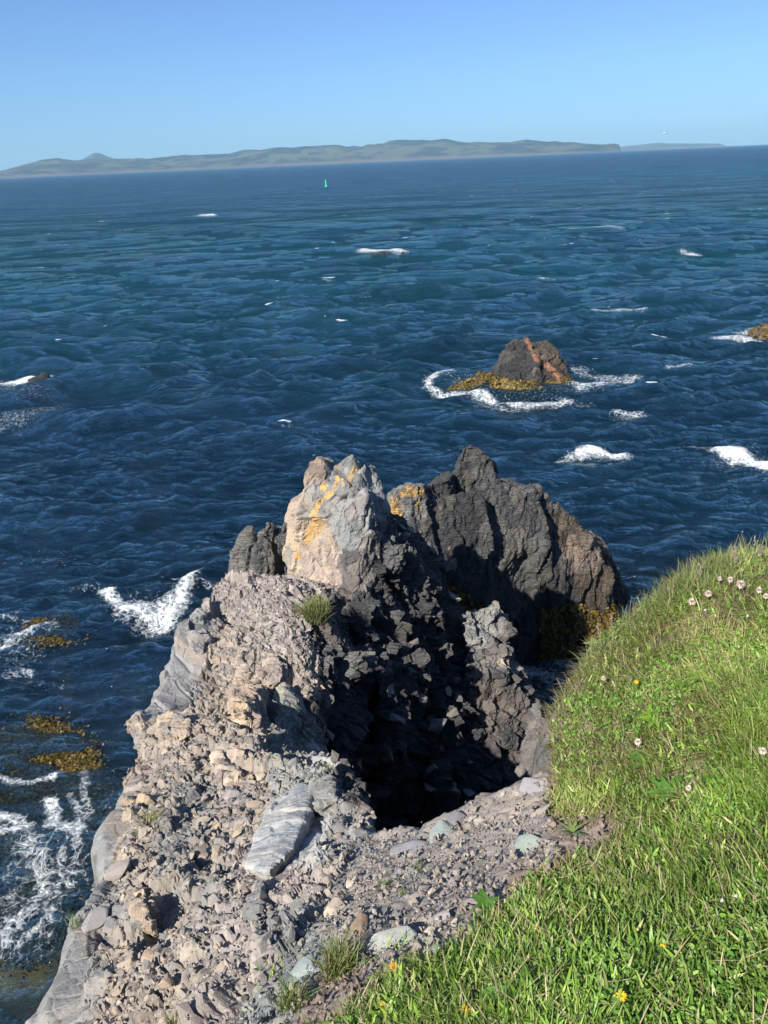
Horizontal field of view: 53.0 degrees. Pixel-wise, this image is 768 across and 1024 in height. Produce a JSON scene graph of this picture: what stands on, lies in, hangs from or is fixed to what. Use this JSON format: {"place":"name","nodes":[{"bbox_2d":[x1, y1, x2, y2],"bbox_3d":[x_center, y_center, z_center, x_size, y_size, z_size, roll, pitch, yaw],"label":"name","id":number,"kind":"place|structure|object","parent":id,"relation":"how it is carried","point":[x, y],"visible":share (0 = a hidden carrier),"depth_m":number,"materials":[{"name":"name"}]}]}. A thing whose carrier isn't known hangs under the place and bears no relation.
{"place":"outdoors","nodes":[
{"label":"outdoors","id":0,"kind":"place"},
{"bbox_2d":[82,153,114,159],"bbox_3d":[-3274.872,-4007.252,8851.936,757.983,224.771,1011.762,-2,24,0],"label":"hills","id":1,"kind":"structure","parent":0,"point":[96,156],"depth_m":8748.24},
{"bbox_2d":[0,139,620,177],"bbox_3d":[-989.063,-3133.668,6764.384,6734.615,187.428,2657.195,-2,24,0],"label":"island hills","id":2,"kind":"structure","parent":0,"point":[400,150],"depth_m":6516.78,"materials":[{"name":"plant"}]},
{"bbox_2d":[0,554,681,1023],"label":"seabed","id":3,"kind":"structure","parent":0,"point":[20,1002],"depth_m":14.63,"materials":[{"name":"soil"}]},
{"bbox_2d":[0,608,123,983],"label":"kelp bed","id":4,"kind":"object","parent":3,"relation":"on","point":[31,759],"visible":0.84,"depth_m":10.94,"materials":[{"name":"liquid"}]},
{"bbox_2d":[228,522,286,575],"bbox_3d":[-1.381,2.323,10.406,1.015,4.991,1.513,1,25,8],"label":"dark rock","id":5,"kind":"object","parent":3,"relation":"on","point":[255,551],"visible":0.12,"depth_m":9.16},
{"bbox_2d":[460,600,540,792],"bbox_3d":[1.401,3.131,9.620,1.234,4.130,2.460,-2,24,0],"label":"rock pillar","id":6,"kind":"object","parent":3,"relation":"on","point":[504,701],"visible":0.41,"depth_m":8.70,"materials":[{"name":"stone"}]},
{"bbox_2d":[387,444,631,687],"bbox_3d":[2.475,0.941,13.820,6.088,4.527,2.447,-13,26,-21],"label":"dark rock","id":7,"kind":"object","parent":3,"relation":"on","point":[522,554],"visible":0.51,"depth_m":12.93,"materials":[{"name":"stone"}]},
{"bbox_2d":[444,576,621,662],"bbox_3d":[2.627,1.593,13.255,3.799,2.430,2.624,-2,24,0],"label":"seaweed","id":8,"kind":"object","parent":7,"relation":"attached to","point":[576,633],"visible":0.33,"depth_m":13.61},
{"bbox_2d":[514,702,544,782],"bbox_3d":[1.468,3.860,7.639,0.486,4.297,1.110,3,25,13],"label":"rock sliver","id":9,"kind":"object","parent":3,"relation":"on","point":[523,769],"visible":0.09,"depth_m":6.91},
{"bbox_2d":[0,144,767,957],"bbox_3d":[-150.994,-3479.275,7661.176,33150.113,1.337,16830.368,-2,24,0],"label":"sea","id":10,"kind":"structure","parent":0,"point":[222,358],"depth_m":33.63,"materials":[{"name":"liquid"}]},
{"bbox_2d":[28,372,50,382],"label":"rock","id":11,"kind":"object","parent":10,"relation":"in","point":[42,375],"visible":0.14,"depth_m":33.02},
{"bbox_2d":[371,251,403,254],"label":"rock","id":12,"kind":"object","parent":10,"relation":"in","point":[381,253],"visible":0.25,"depth_m":72.24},
{"bbox_2d":[449,371,490,388],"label":"rock","id":13,"kind":"object","parent":10,"relation":"in","point":[477,378],"visible":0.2,"depth_m":29.46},
{"bbox_2d":[447,370,492,389],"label":"seaweed","id":14,"kind":"object","parent":13,"relation":"on","point":[466,383],"visible":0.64,"depth_m":29.40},
{"bbox_2d":[491,336,575,389],"bbox_3d":[5.731,-5.469,30.349,3.644,2.956,4.258,-2,24,0],"label":"sea stack","id":15,"kind":"object","parent":10,"relation":"in","point":[526,360],"visible":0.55,"depth_m":29.27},
{"bbox_2d":[488,371,574,389],"bbox_3d":[5.712,-5.052,29.358,3.529,0.780,1.973,-2,24,0],"label":"seaweed","id":16,"kind":"object","parent":15,"relation":"attached to","point":[503,382],"visible":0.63,"depth_m":28.96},
{"bbox_2d":[747,322,767,337],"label":"seaweed","id":17,"kind":"object","parent":10,"relation":"on","point":[756,335],"visible":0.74,"depth_m":35.64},
{"bbox_2d":[749,323,767,339],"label":"rock","id":18,"kind":"object","parent":10,"relation":"in","point":[757,332],"visible":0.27,"depth_m":35.50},
{"bbox_2d":[0,0,767,170],"label":"sky","id":19,"kind":"structure","parent":0,"point":[117,79],"materials":[{"name":"blue"}]},
{"bbox_2d":[218,561,767,1023],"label":"ground","id":20,"kind":"structure","parent":0,"point":[500,813],"depth_m":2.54,"materials":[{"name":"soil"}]},
{"bbox_2d":[25,569,434,1023],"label":"rock ridge","id":21,"kind":"object","parent":20,"relation":"on","point":[185,670],"visible":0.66,"depth_m":3.88,"materials":[{"name":"stone"}]},
{"bbox_2d":[61,910,82,934],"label":"grass tuft","id":22,"kind":"object","parent":21,"relation":"on","point":[73,922],"visible":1,"depth_m":3.24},
{"bbox_2d":[81,905,109,932],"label":"stone","id":23,"kind":"object","parent":21,"relation":"on","point":[95,918],"visible":1,"depth_m":3.24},
{"bbox_2d":[104,859,129,880],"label":"stone","id":24,"kind":"object","parent":21,"relation":"on","point":[115,871],"visible":1,"depth_m":3.59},
{"bbox_2d":[118,790,154,825],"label":"boulder","id":25,"kind":"object","parent":21,"relation":"on","point":[145,799],"visible":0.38,"depth_m":4.17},
{"bbox_2d":[128,881,162,937],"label":"boulder","id":26,"kind":"object","parent":21,"relation":"on","point":[143,911],"visible":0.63,"depth_m":3.13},
{"bbox_2d":[141,949,154,962],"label":"stone","id":27,"kind":"object","parent":21,"relation":"on","point":[147,956],"visible":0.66,"depth_m":2.83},
{"bbox_2d":[128,802,169,838],"bbox_3d":[-1.190,1.576,3.909,0.225,0.148,0.264,-13,27,-22],"label":"grass tuft","id":28,"kind":"object","parent":21,"relation":"on","point":[150,818],"visible":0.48,"depth_m":3.93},
{"bbox_2d":[158,972,173,988],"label":"stone","id":29,"kind":"object","parent":21,"relation":"on","point":[167,981],"visible":1,"depth_m":2.59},
{"bbox_2d":[156,711,192,742],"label":"boulder","id":30,"kind":"object","parent":21,"relation":"on","point":[174,726],"visible":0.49,"depth_m":5.16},
{"bbox_2d":[160,993,204,1023],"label":"grass tuft","id":31,"kind":"object","parent":21,"relation":"on","point":[172,1021],"visible":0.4,"depth_m":2.23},
{"bbox_2d":[192,747,202,755],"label":"stone","id":32,"kind":"object","parent":21,"relation":"on","point":[197,751],"visible":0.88,"depth_m":4.87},
{"bbox_2d":[184,608,211,654],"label":"boulder","id":33,"kind":"object","parent":21,"relation":"on","point":[199,640],"visible":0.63,"depth_m":6.51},
{"bbox_2d":[186,967,211,983],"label":"stone","id":34,"kind":"object","parent":21,"relation":"on","point":[196,978],"visible":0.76,"depth_m":2.51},
{"bbox_2d":[194,846,207,859],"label":"stone","id":35,"kind":"object","parent":21,"relation":"on","point":[202,850],"visible":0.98,"depth_m":3.62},
{"bbox_2d":[195,815,208,821],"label":"stone","id":36,"kind":"object","parent":21,"relation":"on","point":[202,818],"visible":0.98,"depth_m":3.97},
{"bbox_2d":[200,895,207,909],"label":"stone","id":37,"kind":"object","parent":21,"relation":"on","point":[204,900],"visible":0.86,"depth_m":3.11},
{"bbox_2d":[200,817,210,825],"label":"stone","id":38,"kind":"object","parent":21,"relation":"on","point":[204,822],"visible":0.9,"depth_m":3.95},
{"bbox_2d":[212,843,222,859],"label":"stone","id":39,"kind":"object","parent":21,"relation":"on","point":[216,850],"visible":0.81,"depth_m":3.59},
{"bbox_2d":[214,822,220,829],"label":"stone","id":40,"kind":"object","parent":21,"relation":"on","point":[217,826],"visible":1,"depth_m":3.87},
{"bbox_2d":[214,960,223,971],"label":"stone","id":41,"kind":"object","parent":21,"relation":"on","point":[219,966],"visible":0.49,"depth_m":2.50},
{"bbox_2d":[215,807,231,815],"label":"stone","id":42,"kind":"object","parent":21,"relation":"on","point":[226,810],"visible":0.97,"depth_m":4.00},
{"bbox_2d":[76,570,373,1023],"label":"rubble","id":43,"kind":"object","parent":21,"relation":"on","point":[257,940],"visible":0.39,"depth_m":3.19,"materials":[{"name":"stone"}]},
{"bbox_2d":[209,748,247,786],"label":"boulder","id":44,"kind":"object","parent":21,"relation":"on","point":[226,770],"visible":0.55,"depth_m":4.47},
{"bbox_2d":[225,980,232,1000],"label":"stone","id":45,"kind":"object","parent":21,"relation":"on","point":[228,985],"visible":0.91,"depth_m":2.32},
{"bbox_2d":[221,788,240,799],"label":"stone","id":46,"kind":"object","parent":21,"relation":"on","point":[230,792],"visible":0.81,"depth_m":4.19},
{"bbox_2d":[232,828,241,837],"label":"stone","id":47,"kind":"object","parent":21,"relation":"on","point":[237,832],"visible":1,"depth_m":3.76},
{"bbox_2d":[229,783,253,786],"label":"stone","id":48,"kind":"object","parent":21,"relation":"on","point":[241,784],"visible":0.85,"depth_m":4.29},
{"bbox_2d":[238,885,248,894],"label":"stone","id":49,"kind":"object","parent":21,"relation":"on","point":[244,889],"visible":1,"depth_m":3.10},
{"bbox_2d":[226,677,270,730],"bbox_3d":[-1.001,1.494,5.830,0.354,0.766,1.060,-7,25,-10],"label":"boulder","id":50,"kind":"object","parent":21,"relation":"on","point":[248,701],"visible":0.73,"depth_m":5.59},
{"bbox_2d":[246,800,267,806],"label":"stone","id":51,"kind":"object","parent":21,"relation":"on","point":[254,803],"visible":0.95,"depth_m":4.04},
{"bbox_2d":[242,880,273,924],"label":"boulder","id":52,"kind":"object","parent":21,"relation":"on","point":[253,909],"visible":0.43,"depth_m":2.77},
{"bbox_2d":[254,772,265,781],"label":"stone","id":53,"kind":"object","parent":21,"relation":"on","point":[259,776],"visible":0.99,"depth_m":4.35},
{"bbox_2d":[257,654,288,696],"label":"boulder","id":54,"kind":"object","parent":21,"relation":"on","point":[272,673],"visible":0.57,"depth_m":6.20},
{"bbox_2d":[244,783,314,878],"bbox_3d":[-0.467,1.540,3.726,0.294,0.692,1.069,-2,24,0],"label":"boulder","id":55,"kind":"object","parent":21,"relation":"on","point":[281,832],"visible":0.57,"depth_m":3.52,"materials":[{"name":"stone"}]},
{"bbox_2d":[266,682,306,743],"bbox_3d":[-0.755,1.659,5.976,0.277,0.564,0.755,1,25,7],"label":"boulder","id":56,"kind":"object","parent":21,"relation":"on","point":[285,706],"visible":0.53,"depth_m":5.87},
{"bbox_2d":[299,889,316,910],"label":"stone","id":57,"kind":"object","parent":21,"relation":"on","point":[311,904],"visible":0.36,"depth_m":2.60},
{"bbox_2d":[288,590,335,624],"bbox_3d":[-0.646,0.848,6.807,0.534,0.265,0.473,-2,24,0],"label":"grass tuft","id":58,"kind":"object","parent":21,"relation":"on","point":[314,609],"visible":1,"depth_m":6.79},
{"bbox_2d":[308,769,342,816],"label":"boulder","id":59,"kind":"object","parent":21,"relation":"on","point":[325,790],"visible":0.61,"depth_m":3.85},
{"bbox_2d":[320,762,332,772],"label":"grass tuft","id":60,"kind":"object","parent":21,"relation":"on","point":[327,767],"visible":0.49,"depth_m":4.29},
{"bbox_2d":[323,884,342,894],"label":"stone","id":61,"kind":"object","parent":21,"relation":"on","point":[334,886],"visible":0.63,"depth_m":2.73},
{"bbox_2d":[333,832,341,840],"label":"stone","id":62,"kind":"object","parent":21,"relation":"on","point":[336,835],"visible":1,"depth_m":3.38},
{"bbox_2d":[246,981,254,996],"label":"stone","id":63,"kind":"object","parent":20,"relation":"on","point":[250,986],"visible":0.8,"depth_m":2.25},
{"bbox_2d":[264,967,325,1016],"bbox_3d":[-0.229,1.244,1.976,0.169,0.092,0.149,16,30,35],"label":"grass tuft","id":64,"kind":"object","parent":20,"relation":"on","point":[289,998],"visible":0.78,"depth_m":1.98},
{"bbox_2d":[280,954,317,985],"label":"stone","id":65,"kind":"object","parent":20,"relation":"on","point":[300,966],"visible":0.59,"depth_m":2.17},
{"bbox_2d":[323,897,345,917],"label":"stone","id":66,"kind":"object","parent":20,"relation":"on","point":[333,903],"visible":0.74,"depth_m":2.51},
{"bbox_2d":[282,454,391,601],"bbox_3d":[-0.427,0.407,8.580,1.323,2.327,1.706,6,26,19],"label":"rock spire","id":67,"kind":"object","parent":20,"relation":"on","point":[338,518],"visible":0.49,"depth_m":7.93,"materials":[{"name":"stone"}]},
{"bbox_2d":[303,922,373,984],"bbox_3d":[-0.127,1.184,2.046,0.191,0.118,0.181,-11,26,-18],"label":"grass tuft","id":68,"kind":"object","parent":20,"relation":"on","point":[340,966],"visible":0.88,"depth_m":2.04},
{"bbox_2d":[346,878,353,888],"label":"stone","id":69,"kind":"object","parent":20,"relation":"on","point":[348,884],"visible":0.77,"depth_m":2.71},
{"bbox_2d":[350,912,368,932],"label":"stone","id":70,"kind":"object","parent":20,"relation":"on","point":[361,918],"visible":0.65,"depth_m":2.28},
{"bbox_2d":[237,861,484,1011],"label":"sparse grass","id":71,"kind":"structure","parent":20,"relation":"on","point":[404,940],"depth_m":2.09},
{"bbox_2d":[310,581,418,803],"bbox_3d":[0.101,2.902,7.635,2.290,6.006,5.829,-2,24,0],"label":"chasm rubble","id":72,"kind":"object","parent":20,"relation":"on","point":[338,773],"visible":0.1,"depth_m":6.34,"materials":[{"name":"stone"}]},
{"bbox_2d":[374,872,394,891],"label":"grass tuft","id":73,"kind":"object","parent":20,"relation":"on","point":[383,882],"visible":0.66,"depth_m":2.57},
{"bbox_2d":[350,926,420,954],"bbox_3d":[-0.013,1.188,2.113,0.240,0.031,0.072,-12,39,-1],"label":"stone","id":74,"kind":"object","parent":20,"relation":"on","point":[379,938],"visible":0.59,"depth_m":2.11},
{"bbox_2d":[389,962,397,971],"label":"yellow flower","id":75,"kind":"object","parent":20,"relation":"on","point":[390,966],"visible":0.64,"depth_m":1.88,"materials":[{"name":"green plant"}]},
{"bbox_2d":[369,839,426,856],"bbox_3d":[0.038,1.268,2.876,0.264,0.028,0.062,-14,40,-4],"label":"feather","id":76,"kind":"object","parent":20,"relation":"on","point":[410,845],"visible":0.91,"depth_m":2.87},
{"bbox_2d":[323,518,478,826],"bbox_3d":[0.582,2.570,9.157,1.750,5.164,4.512,2,25,10],"label":"flank rubble","id":77,"kind":"object","parent":20,"relation":"on","point":[436,725],"visible":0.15,"depth_m":7.94,"materials":[{"name":"stone"}]},
{"bbox_2d":[320,514,483,831],"bbox_3d":[0.528,2.579,9.117,1.706,5.210,4.736,3,25,11],"label":"rock flank","id":78,"kind":"object","parent":20,"relation":"on","point":[401,795],"visible":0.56,"depth_m":7.78,"materials":[{"name":"stone"}]},
{"bbox_2d":[397,884,409,895],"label":"grass tuft","id":79,"kind":"object","parent":20,"relation":"on","point":[403,893],"visible":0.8,"depth_m":2.44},
{"bbox_2d":[418,926,435,940],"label":"stone","id":80,"kind":"object","parent":20,"relation":"on","point":[426,933],"visible":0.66,"depth_m":2.10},
{"bbox_2d":[425,944,440,958],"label":"stone","id":81,"kind":"object","parent":20,"relation":"on","point":[432,948],"visible":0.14,"depth_m":1.95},
{"bbox_2d":[435,865,440,872],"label":"stone","id":82,"kind":"object","parent":20,"relation":"on","point":[437,868],"visible":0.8,"depth_m":2.56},
{"bbox_2d":[429,819,453,844],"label":"stone","id":83,"kind":"object","parent":20,"relation":"on","point":[443,826],"visible":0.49,"depth_m":2.90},
{"bbox_2d":[435,910,449,920],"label":"stone","id":84,"kind":"object","parent":20,"relation":"on","point":[442,914],"visible":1,"depth_m":2.20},
{"bbox_2d":[448,876,460,885],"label":"stone","id":85,"kind":"object","parent":20,"relation":"on","point":[455,881],"visible":0.81,"depth_m":2.44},
{"bbox_2d":[446,810,465,826],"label":"stone","id":86,"kind":"object","parent":20,"relation":"on","point":[454,816],"visible":0.81,"depth_m":2.95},
{"bbox_2d":[460,1004,468,1014],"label":"yellow flower","id":87,"kind":"object","parent":20,"relation":"on","point":[464,1009],"visible":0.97,"depth_m":1.58,"materials":[{"name":"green plant"}]},
{"bbox_2d":[466,904,474,910],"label":"stone","id":88,"kind":"object","parent":20,"relation":"on","point":[469,908],"visible":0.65,"depth_m":2.21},
{"bbox_2d":[471,888,498,915],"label":"leafy plant","id":89,"kind":"object","parent":20,"relation":"on","point":[481,898],"visible":0.81,"depth_m":2.17,"materials":[{"name":"green plant"}]},
{"bbox_2d":[502,873,511,881],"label":"stone","id":90,"kind":"object","parent":20,"relation":"on","point":[505,879],"visible":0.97,"depth_m":2.35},
{"bbox_2d":[481,963,554,1010],"bbox_3d":[0.291,1.011,1.588,0.165,0.017,0.144,-16,28,-27],"label":"leafy plant","id":91,"kind":"object","parent":20,"relation":"on","point":[491,988],"visible":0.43,"depth_m":1.62,"materials":[{"name":"green plant"}]},
{"bbox_2d":[510,828,540,855],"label":"stone","id":92,"kind":"object","parent":20,"relation":"on","point":[524,839],"visible":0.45,"depth_m":2.55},
{"bbox_2d":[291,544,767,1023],"bbox_3d":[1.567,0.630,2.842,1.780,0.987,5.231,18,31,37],"label":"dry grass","id":93,"kind":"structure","parent":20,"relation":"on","point":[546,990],"depth_m":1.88,"materials":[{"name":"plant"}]},
{"bbox_2d":[519,777,545,793],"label":"stone","id":94,"kind":"object","parent":20,"relation":"on","point":[527,786],"visible":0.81,"depth_m":2.93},
{"bbox_2d":[301,543,767,1023],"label":"grass","id":95,"kind":"structure","parent":20,"relation":"on","point":[595,936],"depth_m":2.11,"materials":[{"name":"plant"}]},
{"bbox_2d":[322,551,767,1023],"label":"herb leaves","id":96,"kind":"object","parent":20,"relation":"on","point":[393,1000],"visible":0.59,"depth_m":1.99,"materials":[{"name":"green plant"}]},
{"bbox_2d":[335,551,767,1023],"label":"clover leaves","id":97,"kind":"object","parent":20,"relation":"on","point":[714,969],"visible":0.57,"depth_m":1.92,"materials":[{"name":"green plant"}]},
{"bbox_2d":[527,639,611,791],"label":"grass","id":98,"kind":"structure","parent":20,"relation":"on","point":[570,686],"depth_m":3.14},
{"bbox_2d":[557,815,589,836],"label":"leafy plant","id":99,"kind":"object","parent":20,"relation":"on","point":[571,830],"visible":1,"depth_m":2.50,"materials":[{"name":"green plant"}]},
{"bbox_2d":[584,637,599,650],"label":"leafy plant","id":100,"kind":"object","parent":20,"relation":"on","point":[592,639],"visible":0.2,"depth_m":3.62,"materials":[{"name":"green plant"}]},
{"bbox_2d":[609,615,613,638],"bbox_3d":[0.928,0.483,3.142,0.023,0.154,0.035,-2,24,0],"label":"grass seed head","id":101,"kind":"object","parent":20,"relation":"on","point":[611,625],"depth_m":3.13},
{"bbox_2d":[616,989,626,1001],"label":"yellow flower","id":102,"kind":"object","parent":20,"relation":"on","point":[623,994],"visible":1,"depth_m":1.53,"materials":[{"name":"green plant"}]},
{"bbox_2d":[634,738,641,746],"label":"clover flower","id":103,"kind":"object","parent":20,"relation":"on","point":[637,743],"visible":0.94,"depth_m":2.65,"materials":[{"name":"white plant"}]},
{"bbox_2d":[627,749,651,771],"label":"leafy plant","id":104,"kind":"object","parent":20,"relation":"on","point":[637,757],"visible":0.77,"depth_m":2.60,"materials":[{"name":"green plant"}]},
{"bbox_2d":[638,707,662,727],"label":"leafy plant","id":105,"kind":"object","parent":20,"relation":"on","point":[645,717],"visible":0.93,"depth_m":2.74,"materials":[{"name":"green plant"}]},
{"bbox_2d":[646,774,683,804],"bbox_3d":[0.879,0.869,2.395,0.140,0.018,0.147,1,25,7],"label":"leafy plant","id":106,"kind":"object","parent":20,"relation":"on","point":[663,782],"visible":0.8,"depth_m":2.41,"materials":[{"name":"green plant"}]},
{"bbox_2d":[576,530,767,685],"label":"tall grass","id":107,"kind":"structure","parent":20,"relation":"on","point":[719,554],"depth_m":3.27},
{"bbox_2d":[685,785,691,799],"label":"clover flower","id":108,"kind":"object","parent":20,"relation":"on","point":[687,787],"visible":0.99,"depth_m":2.31,"materials":[{"name":"white plant"}]},
{"bbox_2d":[688,598,695,612],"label":"clover flower","id":109,"kind":"object","parent":20,"relation":"on","point":[690,601],"visible":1,"depth_m":3.03,"materials":[{"name":"white plant"}]},
{"bbox_2d":[696,562,703,576],"bbox_3d":[1.336,0.257,3.261,0.041,0.106,0.035,-2,24,0],"label":"grass seed head","id":110,"kind":"object","parent":20,"relation":"on","point":[700,570],"depth_m":3.25},
{"bbox_2d":[688,670,720,687],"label":"leafy plant","id":111,"kind":"object","parent":20,"relation":"on","point":[700,678],"visible":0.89,"depth_m":2.72,"materials":[{"name":"green plant"}]},
{"bbox_2d":[703,590,711,599],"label":"clover flower","id":112,"kind":"object","parent":20,"relation":"on","point":[708,593],"visible":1,"depth_m":3.03,"materials":[{"name":"white plant"}]},
{"bbox_2d":[731,546,737,563],"bbox_3d":[1.457,0.189,3.210,0.036,0.122,0.035,-2,24,0],"label":"grass seed head","id":113,"kind":"object","parent":20,"relation":"on","point":[734,555],"depth_m":3.20},
{"bbox_2d":[736,580,745,595],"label":"clover flower","id":114,"kind":"object","parent":20,"relation":"on","point":[739,584],"visible":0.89,"depth_m":3.00,"materials":[{"name":"white plant"}]},
{"bbox_2d":[753,535,763,566],"bbox_3d":[1.533,0.162,3.149,0.057,0.138,0.032,12,28,28],"label":"grass seed head","id":115,"kind":"object","parent":20,"relation":"on","point":[758,549],"depth_m":3.15},
{"bbox_2d":[758,747,767,762],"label":"clover flower","id":116,"kind":"object","parent":20,"relation":"on","point":[762,750],"visible":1,"depth_m":2.29,"materials":[{"name":"white plant"}]},
{"bbox_2d":[620,143,724,150],"bbox_3d":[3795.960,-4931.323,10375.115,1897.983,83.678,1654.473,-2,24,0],"label":"hills","id":117,"kind":"structure","parent":0,"point":[653,146],"depth_m":10046.01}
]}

